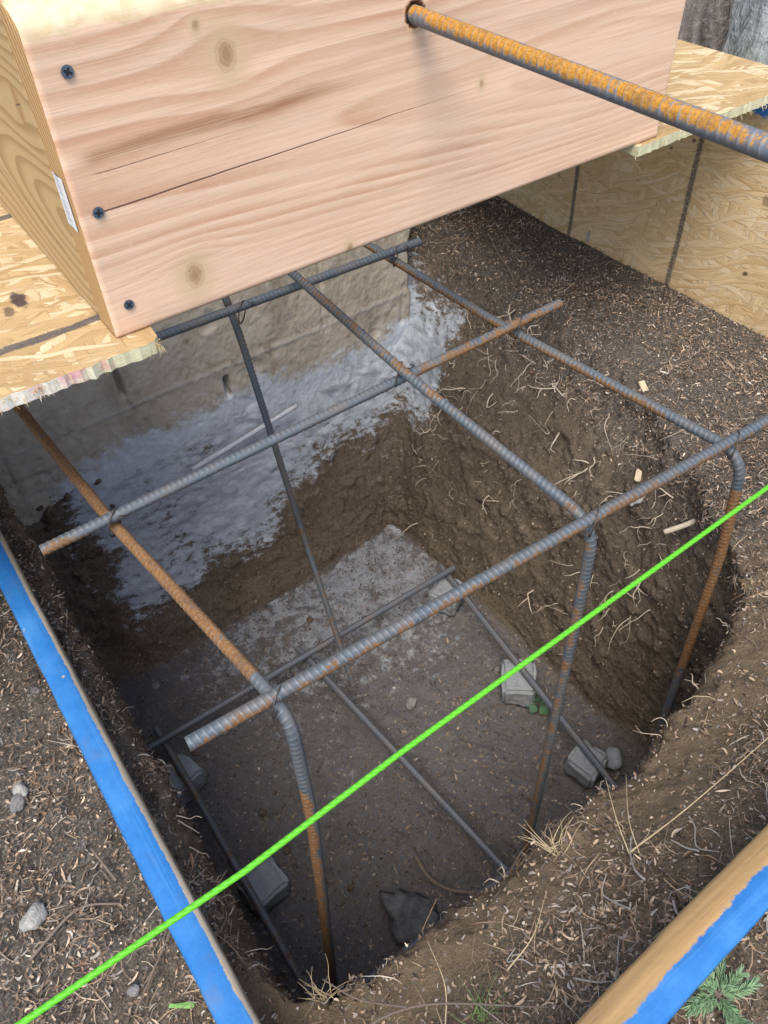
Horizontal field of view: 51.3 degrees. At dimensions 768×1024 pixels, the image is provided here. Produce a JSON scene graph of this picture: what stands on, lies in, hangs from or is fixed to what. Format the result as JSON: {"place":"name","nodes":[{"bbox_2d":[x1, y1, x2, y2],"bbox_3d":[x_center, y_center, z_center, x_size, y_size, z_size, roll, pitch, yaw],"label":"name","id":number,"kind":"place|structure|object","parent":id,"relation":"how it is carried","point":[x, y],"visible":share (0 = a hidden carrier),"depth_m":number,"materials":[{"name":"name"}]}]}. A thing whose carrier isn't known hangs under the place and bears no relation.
{"place":"outdoors","nodes":[
{"label":"outdoors","id":0,"kind":"place"},
{"bbox_2d":[306,617,312,622],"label":"pebble","id":1,"kind":"object","parent":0,"point":[309,619],"visible":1,"depth_m":1.60,"materials":[{"name":"brown stone"}]},
{"bbox_2d":[0,196,767,1023],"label":"ground","id":2,"kind":"structure","parent":0,"point":[230,524],"depth_m":1.35,"materials":[{"name":"soil"}]},
{"bbox_2d":[10,793,25,812],"bbox_3d":[-0.359,0.285,0.784,0.014,0.013,0.020,-12,47,-9],"label":"stone","id":3,"kind":"object","parent":2,"relation":"on","point":[17,801],"visible":1,"depth_m":0.78,"materials":[{"name":"grey stone"}]},
{"bbox_2d":[12,781,28,796],"bbox_3d":[-0.360,0.275,0.790,0.021,0.012,0.013,31,55,29],"label":"stone","id":4,"kind":"object","parent":2,"relation":"on","point":[21,788],"visible":1,"depth_m":0.79,"materials":[{"name":"grey stone"}]},
{"bbox_2d":[19,901,47,932],"bbox_3d":[-0.308,0.358,0.705,0.018,0.018,0.026,16,49,18],"label":"stone","id":5,"kind":"object","parent":2,"relation":"on","point":[35,914],"visible":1,"depth_m":0.70,"materials":[{"name":"white stone"}]},
{"bbox_2d":[36,505,43,510],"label":"clod","id":6,"kind":"object","parent":2,"relation":"on","point":[40,508],"visible":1,"depth_m":1.38,"materials":[{"name":"brown soil"}]},
{"bbox_2d":[44,509,49,516],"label":"clod","id":7,"kind":"object","parent":2,"relation":"on","point":[47,512],"visible":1,"depth_m":1.38,"materials":[{"name":"brown soil"}]},
{"bbox_2d":[64,493,70,501],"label":"clod","id":8,"kind":"object","parent":2,"relation":"on","point":[67,496],"visible":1,"depth_m":1.39,"materials":[{"name":"brown soil"}]},
{"bbox_2d":[29,902,121,960],"bbox_3d":[-0.270,0.359,0.696,0.083,0.007,0.019,-28,51,-23],"label":"twig","id":9,"kind":"object","parent":2,"relation":"on","point":[36,952],"visible":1,"depth_m":0.70,"materials":[{"name":"brown wood"}]},
{"bbox_2d":[72,569,81,576],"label":"clod","id":10,"kind":"object","parent":2,"relation":"on","point":[76,573],"visible":1,"depth_m":1.44,"materials":[{"name":"brown soil"}]},
{"bbox_2d":[79,575,84,581],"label":"clod","id":11,"kind":"object","parent":2,"relation":"on","point":[82,578],"visible":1,"depth_m":1.44,"materials":[{"name":"brown soil"}]},
{"bbox_2d":[91,546,101,554],"bbox_3d":[-0.521,0.071,1.451,0.020,0.012,0.015,-32,53,-25],"label":"clod","id":12,"kind":"object","parent":2,"relation":"on","point":[96,550],"visible":1,"depth_m":1.45,"materials":[{"name":"brown soil"}]},
{"bbox_2d":[94,479,101,484],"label":"clod","id":13,"kind":"object","parent":2,"relation":"on","point":[98,481],"visible":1,"depth_m":1.42,"materials":[{"name":"soil"}]},
{"bbox_2d":[90,847,117,881],"bbox_3d":[-0.256,0.321,0.729,0.010,0.003,0.042,-28,51,-23],"label":"twig","id":14,"kind":"object","parent":2,"relation":"on","point":[111,874],"visible":1,"depth_m":0.73,"materials":[{"name":"beige wood"}]},
{"bbox_2d":[0,530,261,1023],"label":"painted board","id":15,"kind":"object","parent":2,"relation":"on","point":[217,981],"visible":0.98,"depth_m":0.68,"materials":[{"name":"blue paint"}]},
{"bbox_2d":[127,983,139,996],"bbox_3d":[-0.208,0.398,0.666,0.011,0.008,0.010,5,46,7],"label":"stone","id":16,"kind":"object","parent":2,"relation":"on","point":[132,990],"visible":1,"depth_m":0.66,"materials":[{"name":"grey stone"}]},
{"bbox_2d":[151,682,159,689],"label":"pebble","id":17,"kind":"object","parent":2,"relation":"on","point":[155,685],"visible":1,"depth_m":1.51,"materials":[{"name":"grey stone"}]},
{"bbox_2d":[134,866,193,1013],"bbox_3d":[-0.185,0.359,0.676,0.002,0.018,0.114,11,47,13],"label":"twig","id":18,"kind":"object","parent":2,"relation":"on","point":[141,998],"visible":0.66,"depth_m":0.67,"materials":[{"name":"brown wood"}]},
{"bbox_2d":[169,1001,193,1008],"bbox_3d":[-0.166,0.405,0.658,0.021,0.003,0.005,9,38,-14],"label":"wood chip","id":19,"kind":"object","parent":2,"relation":"on","point":[181,1005],"visible":1,"depth_m":0.66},
{"bbox_2d":[163,753,206,805],"bbox_3d":[-0.347,0.456,1.353,0.064,0.055,0.078,28,53,26],"label":"concrete block","id":20,"kind":"object","parent":2,"relation":"on","point":[196,773],"depth_m":1.34,"materials":[{"name":"grey concrete"}]},
{"bbox_2d":[178,820,198,832],"bbox_3d":[-0.196,0.310,0.791,0.030,0.010,0.002,16,49,17],"label":"root","id":21,"kind":"object","parent":2,"relation":"attached to","point":[187,826],"visible":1,"depth_m":0.79,"materials":[{"name":"plant"}]},
{"bbox_2d":[176,815,201,818],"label":"root","id":22,"kind":"object","parent":2,"relation":"on","point":[186,817],"visible":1,"depth_m":0.79,"materials":[{"name":"plant"}]},
{"bbox_2d":[0,229,409,525],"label":"foundation wall","id":23,"kind":"structure","parent":2,"relation":"on","point":[115,426],"depth_m":1.43,"materials":[{"name":"concrete"}]},
{"bbox_2d":[204,752,210,758],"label":"pebble","id":24,"kind":"object","parent":2,"relation":"on","point":[207,755],"visible":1,"depth_m":1.41,"materials":[{"name":"grey stone"}]},
{"bbox_2d":[215,679,222,684],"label":"pebble","id":25,"kind":"object","parent":2,"relation":"on","point":[219,681],"visible":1,"depth_m":1.51,"materials":[{"name":"grey stone"}]},
{"bbox_2d":[190,404,297,471],"bbox_3d":[-0.264,-0.142,1.526,0.240,0.038,0.011,-30,52,-24],"label":"stick","id":26,"kind":"object","parent":2,"relation":"on","point":[214,456],"visible":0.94,"depth_m":1.52,"materials":[{"name":"grey wood"}]},
{"bbox_2d":[258,808,266,816],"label":"pebble","id":27,"kind":"object","parent":2,"relation":"on","point":[262,812],"visible":1,"depth_m":1.34,"materials":[{"name":"brown stone"}]},
{"bbox_2d":[237,856,290,918],"bbox_3d":[-0.184,0.578,1.228,0.069,0.054,0.058,-33,53,-26],"label":"concrete block","id":28,"kind":"object","parent":2,"relation":"on","point":[268,879],"depth_m":1.21,"materials":[{"name":"grey concrete"}]},
{"bbox_2d":[283,845,290,854],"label":"pebble","id":29,"kind":"object","parent":2,"relation":"on","point":[286,849],"visible":1,"depth_m":1.28,"materials":[{"name":"brown stone"}]},
{"bbox_2d":[285,672,291,677],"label":"pebble","id":30,"kind":"object","parent":2,"relation":"on","point":[288,675],"visible":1,"depth_m":1.51,"materials":[{"name":"grey stone"}]},
{"bbox_2d":[300,954,342,1018],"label":"dry grass","id":31,"kind":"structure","parent":2,"relation":"on","point":[324,998],"depth_m":0.66,"materials":[{"name":"plant"}]},
{"bbox_2d":[332,793,338,798],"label":"pebble","id":32,"kind":"object","parent":2,"relation":"on","point":[334,795],"visible":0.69,"depth_m":1.35,"materials":[{"name":"grey stone"}]},
{"bbox_2d":[347,884,353,891],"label":"pebble","id":33,"kind":"object","parent":2,"relation":"on","point":[350,887],"visible":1,"depth_m":1.25,"materials":[{"name":"brown stone"}]},
{"bbox_2d":[322,979,406,1008],"bbox_3d":[-0.017,0.380,0.629,0.074,0.031,0.005,14,48,16],"label":"twig","id":34,"kind":"object","parent":2,"relation":"on","point":[385,1004],"visible":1,"depth_m":0.63,"materials":[{"name":"brown wood"}]},
{"bbox_2d":[2,237,741,1001],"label":"wall crumbs","id":35,"kind":"object","parent":2,"relation":"on","point":[264,955],"depth_m":1.37,"materials":[{"name":"brown soil"}]},
{"bbox_2d":[121,529,637,1002],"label":"floor chips","id":36,"kind":"object","parent":2,"relation":"on","point":[414,848],"visible":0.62,"depth_m":1.34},
{"bbox_2d":[115,523,644,999],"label":"floor crumbs","id":37,"kind":"object","parent":2,"relation":"on","point":[363,757],"visible":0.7,"depth_m":1.40,"materials":[{"name":"brown soil"}]},
{"bbox_2d":[0,200,767,1023],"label":"crumb litter","id":38,"kind":"object","parent":2,"relation":"on","point":[506,910],"visible":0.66,"depth_m":0.72,"materials":[{"name":"brown soil"}]},
{"bbox_2d":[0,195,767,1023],"bbox_3d":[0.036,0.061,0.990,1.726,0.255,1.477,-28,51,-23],"label":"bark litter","id":39,"kind":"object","parent":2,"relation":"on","point":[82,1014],"visible":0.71,"depth_m":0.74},
{"bbox_2d":[379,888,439,944],"bbox_3d":[0.040,0.608,1.201,0.090,0.041,0.080,-4,46,-2],"label":"clod","id":40,"kind":"object","parent":2,"relation":"on","point":[407,913],"visible":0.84,"depth_m":1.19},
{"bbox_2d":[406,696,416,709],"bbox_3d":[0.050,0.349,1.466,0.019,0.019,0.029,18,49,19],"label":"stone","id":41,"kind":"object","parent":2,"relation":"on","point":[411,702],"visible":1,"depth_m":1.46,"materials":[{"name":"grey stone"}]},
{"bbox_2d":[427,940,446,1023],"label":"straw","id":42,"kind":"object","parent":2,"relation":"on","point":[444,985],"visible":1,"depth_m":0.60,"materials":[{"name":"beige plant"}]},
{"bbox_2d":[434,617,440,623],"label":"pebble","id":43,"kind":"object","parent":2,"relation":"on","point":[437,620],"visible":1,"depth_m":1.60,"materials":[{"name":"grey stone"}]},
{"bbox_2d":[427,577,463,616],"bbox_3d":[0.127,0.167,1.611,0.068,0.057,0.068,23,51,23],"label":"concrete block","id":44,"kind":"object","parent":2,"relation":"on","point":[442,586],"depth_m":1.59,"materials":[{"name":"grey concrete"}]},
{"bbox_2d":[13,237,767,1003],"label":"rebar cage","id":45,"kind":"object","parent":44,"relation":"on","point":[275,697],"visible":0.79,"depth_m":0.90,"materials":[{"name":"metal"}]},
{"bbox_2d":[413,854,477,893],"bbox_3d":[0.104,0.572,1.241,0.136,0.011,0.035,16,49,17],"label":"twig","id":46,"kind":"object","parent":2,"relation":"on","point":[427,875],"visible":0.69,"depth_m":1.23,"materials":[{"name":"brown wood"}]},
{"bbox_2d":[370,1002,549,1023],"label":"twig","id":47,"kind":"object","parent":2,"relation":"on","point":[431,1004],"visible":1,"depth_m":0.60,"materials":[{"name":"brown wood"}]},
{"bbox_2d":[487,232,515,291],"bbox_3d":[0.217,-0.461,1.466,0.007,0.018,0.195,-8,46,-5],"label":"twig","id":48,"kind":"object","parent":2,"relation":"on","point":[502,259],"visible":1,"depth_m":1.47,"materials":[{"name":"brown wood"}]},
{"bbox_2d":[499,659,536,707],"bbox_3d":[0.246,0.313,1.464,0.066,0.054,0.077,1,46,3],"label":"concrete block","id":49,"kind":"object","parent":2,"relation":"on","point":[517,689],"depth_m":1.44,"materials":[{"name":"grey concrete"}]},
{"bbox_2d":[507,948,533,965],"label":"dead stem","id":50,"kind":"object","parent":2,"relation":"on","point":[528,962],"visible":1,"depth_m":0.62,"materials":[{"name":"beige plant"}]},
{"bbox_2d":[510,361,533,389],"bbox_3d":[0.245,-0.241,1.393,0.058,0.049,0.012,-28,51,-23],"label":"root","id":51,"kind":"object","parent":2,"relation":"on","point":[522,373],"visible":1,"depth_m":1.39,"materials":[{"name":"beige plant"}]},
{"bbox_2d":[517,590,533,614],"bbox_3d":[0.261,0.162,1.470,0.031,0.023,0.049,7,47,10],"label":"root","id":52,"kind":"object","parent":2,"relation":"on","point":[528,599],"visible":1,"depth_m":1.46,"materials":[{"name":"beige plant"}]},
{"bbox_2d":[507,893,545,970],"bbox_3d":[0.116,0.328,0.628,0.007,0.013,0.070,24,52,24],"label":"straw","id":53,"kind":"object","parent":2,"relation":"on","point":[514,961],"visible":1,"depth_m":0.62,"materials":[{"name":"beige plant"}]},
{"bbox_2d":[526,695,547,714],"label":"leaf sprig","id":54,"kind":"object","parent":2,"relation":"on","point":[543,709],"visible":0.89,"depth_m":1.44,"materials":[{"name":"green plant"}]},
{"bbox_2d":[528,385,553,398],"bbox_3d":[0.270,-0.203,1.347,0.056,0.021,0.015,-2,46,1],"label":"root","id":55,"kind":"object","parent":2,"relation":"on","point":[541,389],"visible":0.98,"depth_m":1.35,"materials":[{"name":"beige plant"}]},
{"bbox_2d":[518,811,581,863],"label":"dry grass","id":56,"kind":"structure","parent":2,"relation":"on","point":[545,845],"depth_m":0.71,"materials":[{"name":"plant"}]},
{"bbox_2d":[550,432,559,452],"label":"root","id":57,"kind":"object","parent":2,"relation":"on","point":[554,441],"visible":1,"depth_m":1.33,"materials":[{"name":"beige plant"}]},
{"bbox_2d":[554,467,587,484],"bbox_3d":[0.308,-0.060,1.295,0.056,0.042,0.020,-16,47,-12],"label":"root","id":58,"kind":"object","parent":2,"relation":"attached to","point":[573,475],"visible":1,"depth_m":1.30,"materials":[{"name":"beige plant"}]},
{"bbox_2d":[563,739,608,788],"bbox_3d":[0.340,0.426,1.349,0.061,0.053,0.062,33,55,29],"label":"concrete block","id":59,"kind":"object","parent":2,"relation":"on","point":[580,768],"depth_m":1.33,"materials":[{"name":"grey concrete"}]},
{"bbox_2d":[573,977,612,990],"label":"dead stem","id":60,"kind":"object","parent":2,"relation":"on","point":[580,979],"visible":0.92,"depth_m":0.58,"materials":[{"name":"grey plant"}]},
{"bbox_2d":[604,746,622,770],"bbox_3d":[0.391,0.419,1.360,0.034,0.037,0.044,18,41,4],"label":"concrete chunk","id":61,"kind":"object","parent":2,"relation":"on","point":[614,757],"visible":0.76,"depth_m":1.35,"materials":[{"name":"grey concrete"}]},
{"bbox_2d":[602,873,630,909],"bbox_3d":[0.180,0.300,0.632,0.010,0.029,0.038,-8,46,-5],"label":"dead stem","id":62,"kind":"object","parent":2,"relation":"on","point":[624,906],"visible":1,"depth_m":0.63,"materials":[{"name":"grey plant"}]},
{"bbox_2d":[615,939,618,980],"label":"dead stem","id":63,"kind":"object","parent":2,"relation":"on","point":[617,961],"visible":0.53,"depth_m":0.58,"materials":[{"name":"grey plant"}]},
{"bbox_2d":[613,770,620,775],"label":"pebble","id":64,"kind":"object","parent":2,"relation":"on","point":[616,773],"visible":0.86,"depth_m":1.36,"materials":[{"name":"grey stone"}]},
{"bbox_2d":[605,777,629,853],"bbox_3d":[0.200,0.260,0.691,0.005,0.010,0.070,-5,46,-3],"label":"straw","id":65,"kind":"object","parent":2,"relation":"on","point":[617,822],"visible":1,"depth_m":0.68,"materials":[{"name":"beige plant"}]},
{"bbox_2d":[609,617,629,645],"bbox_3d":[0.375,0.191,1.277,0.055,0.044,0.009,-35,54,-28],"label":"root","id":66,"kind":"object","parent":2,"relation":"attached to","point":[617,628],"visible":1,"depth_m":1.27,"materials":[{"name":"beige plant"}]},
{"bbox_2d":[498,104,767,336],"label":"osb sheet","id":67,"kind":"object","parent":2,"relation":"on","point":[688,215],"visible":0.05,"depth_m":1.33,"materials":[{"name":"beige wood"}]},
{"bbox_2d":[0,39,767,412],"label":"osb sheet","id":68,"kind":"object","parent":67,"relation":"on","point":[56,335],"visible":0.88,"depth_m":0.75,"materials":[{"name":"beige wood"}]},
{"bbox_2d":[0,0,685,337],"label":"form box","id":69,"kind":"object","parent":68,"relation":"on","point":[161,160],"visible":0.95,"depth_m":0.69,"materials":[{"name":"brown wood"}]},
{"bbox_2d":[407,3,767,162],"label":"rebar rod","id":70,"kind":"object","parent":69,"relation":"in","point":[740,137],"visible":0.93,"depth_m":0.55,"materials":[{"name":"brown metal"}]},
{"bbox_2d":[626,782,639,853],"bbox_3d":[0.214,0.261,0.699,0.006,0.024,0.082,4,46,6],"label":"straw","id":71,"kind":"object","parent":2,"relation":"on","point":[629,820],"visible":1,"depth_m":0.68,"materials":[{"name":"beige plant"}]},
{"bbox_2d":[621,609,649,628],"bbox_3d":[0.388,0.164,1.232,0.054,0.032,0.004,-14,47,-11],"label":"root","id":72,"kind":"object","parent":2,"relation":"attached to","point":[637,618],"visible":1,"depth_m":1.23,"materials":[{"name":"beige plant"}]},
{"bbox_2d":[629,497,643,506],"bbox_3d":[0.373,-0.020,1.190,0.026,0.021,0.031,18,49,19],"label":"stone","id":73,"kind":"object","parent":2,"relation":"on","point":[639,501],"visible":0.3,"depth_m":1.18,"materials":[{"name":"grey stone"}]},
{"bbox_2d":[630,836,645,880],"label":"dead stem","id":74,"kind":"object","parent":2,"relation":"on","point":[640,876],"visible":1,"depth_m":0.65,"materials":[{"name":"grey plant"}]},
{"bbox_2d":[634,468,641,481],"bbox_3d":[0.378,-0.055,1.188,0.010,0.003,0.023,14,60,15],"label":"wood chip","id":75,"kind":"object","parent":2,"relation":"on","point":[638,475],"visible":1,"depth_m":1.19,"materials":[{"name":"beige wood"}]},
{"bbox_2d":[633,583,647,604],"bbox_3d":[0.385,0.117,1.202,0.025,0.042,0.018,-13,47,-10],"label":"root","id":76,"kind":"object","parent":2,"relation":"on","point":[636,590],"visible":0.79,"depth_m":1.20,"materials":[{"name":"beige plant"}]},
{"bbox_2d":[639,380,647,391],"bbox_3d":[0.395,-0.191,1.217,0.013,0.003,0.020,-12,72,-24],"label":"wood chip","id":77,"kind":"object","parent":2,"relation":"on","point":[643,385],"visible":1,"depth_m":1.22,"materials":[{"name":"beige wood"}]},
{"bbox_2d":[657,488,673,498],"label":"root","id":78,"kind":"object","parent":2,"relation":"on","point":[665,494],"visible":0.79,"depth_m":1.13,"materials":[{"name":"beige plant"}]},
{"bbox_2d":[575,824,767,1023],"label":"painted board","id":79,"kind":"object","parent":2,"relation":"on","point":[665,974],"visible":1,"depth_m":0.50,"materials":[{"name":"blue paint"}]},
{"bbox_2d":[672,900,678,914],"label":"dead stem","id":80,"kind":"object","parent":2,"relation":"on","point":[674,906],"visible":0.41,"depth_m":0.60,"materials":[{"name":"grey plant"}]},
{"bbox_2d":[663,519,694,534],"bbox_3d":[0.414,0.015,1.088,0.068,0.030,0.012,-11,46,-8],"label":"chip","id":81,"kind":"object","parent":2,"relation":"attached to","point":[686,524],"visible":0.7,"depth_m":1.09,"materials":[{"name":"beige wood"}]},
{"bbox_2d":[671,839,699,851],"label":"dead stem","id":82,"kind":"object","parent":2,"relation":"on","point":[692,849],"visible":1,"depth_m":0.65,"materials":[{"name":"beige plant"}]},
{"bbox_2d":[631,738,767,851],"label":"straw","id":83,"kind":"object","parent":2,"relation":"on","point":[645,840],"visible":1,"depth_m":0.68,"materials":[{"name":"beige plant"}]},
{"bbox_2d":[688,815,719,851],"bbox_3d":[0.256,0.264,0.655,0.012,0.027,0.042,-8,46,-5],"label":"dead stem","id":84,"kind":"object","parent":2,"relation":"on","point":[689,817],"visible":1,"depth_m":0.65,"materials":[{"name":"grey plant"}]},
{"bbox_2d":[678,0,730,50],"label":"tree","id":85,"kind":"object","parent":2,"relation":"on","point":[704,23],"visible":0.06,"depth_m":1.72,"materials":[{"name":"grey plant"}]},
{"bbox_2d":[680,957,761,1023],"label":"conifer sprig","id":86,"kind":"object","parent":2,"relation":"on","point":[700,1002],"visible":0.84,"depth_m":0.55,"materials":[{"name":"green plant"}]},
{"bbox_2d":[720,0,767,64],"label":"tree","id":87,"kind":"object","parent":2,"relation":"on","point":[747,36],"visible":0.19,"depth_m":1.64,"materials":[{"name":"grey plant"}]},
{"bbox_2d":[766,911,767,933],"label":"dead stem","id":88,"kind":"object","parent":2,"relation":"on","point":[767,924],"visible":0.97,"depth_m":0.59,"materials":[{"name":"beige plant"}]},
{"bbox_2d":[14,485,767,1023],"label":"string line","id":89,"kind":"object","parent":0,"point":[144,939],"visible":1,"depth_m":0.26,"materials":[{"name":"green plastic"}]},
{"bbox_2d":[441,973,511,1023],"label":"green grass","id":90,"kind":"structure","parent":0,"point":[480,1013],"depth_m":0.60,"materials":[{"name":"green plant"}]}
]}

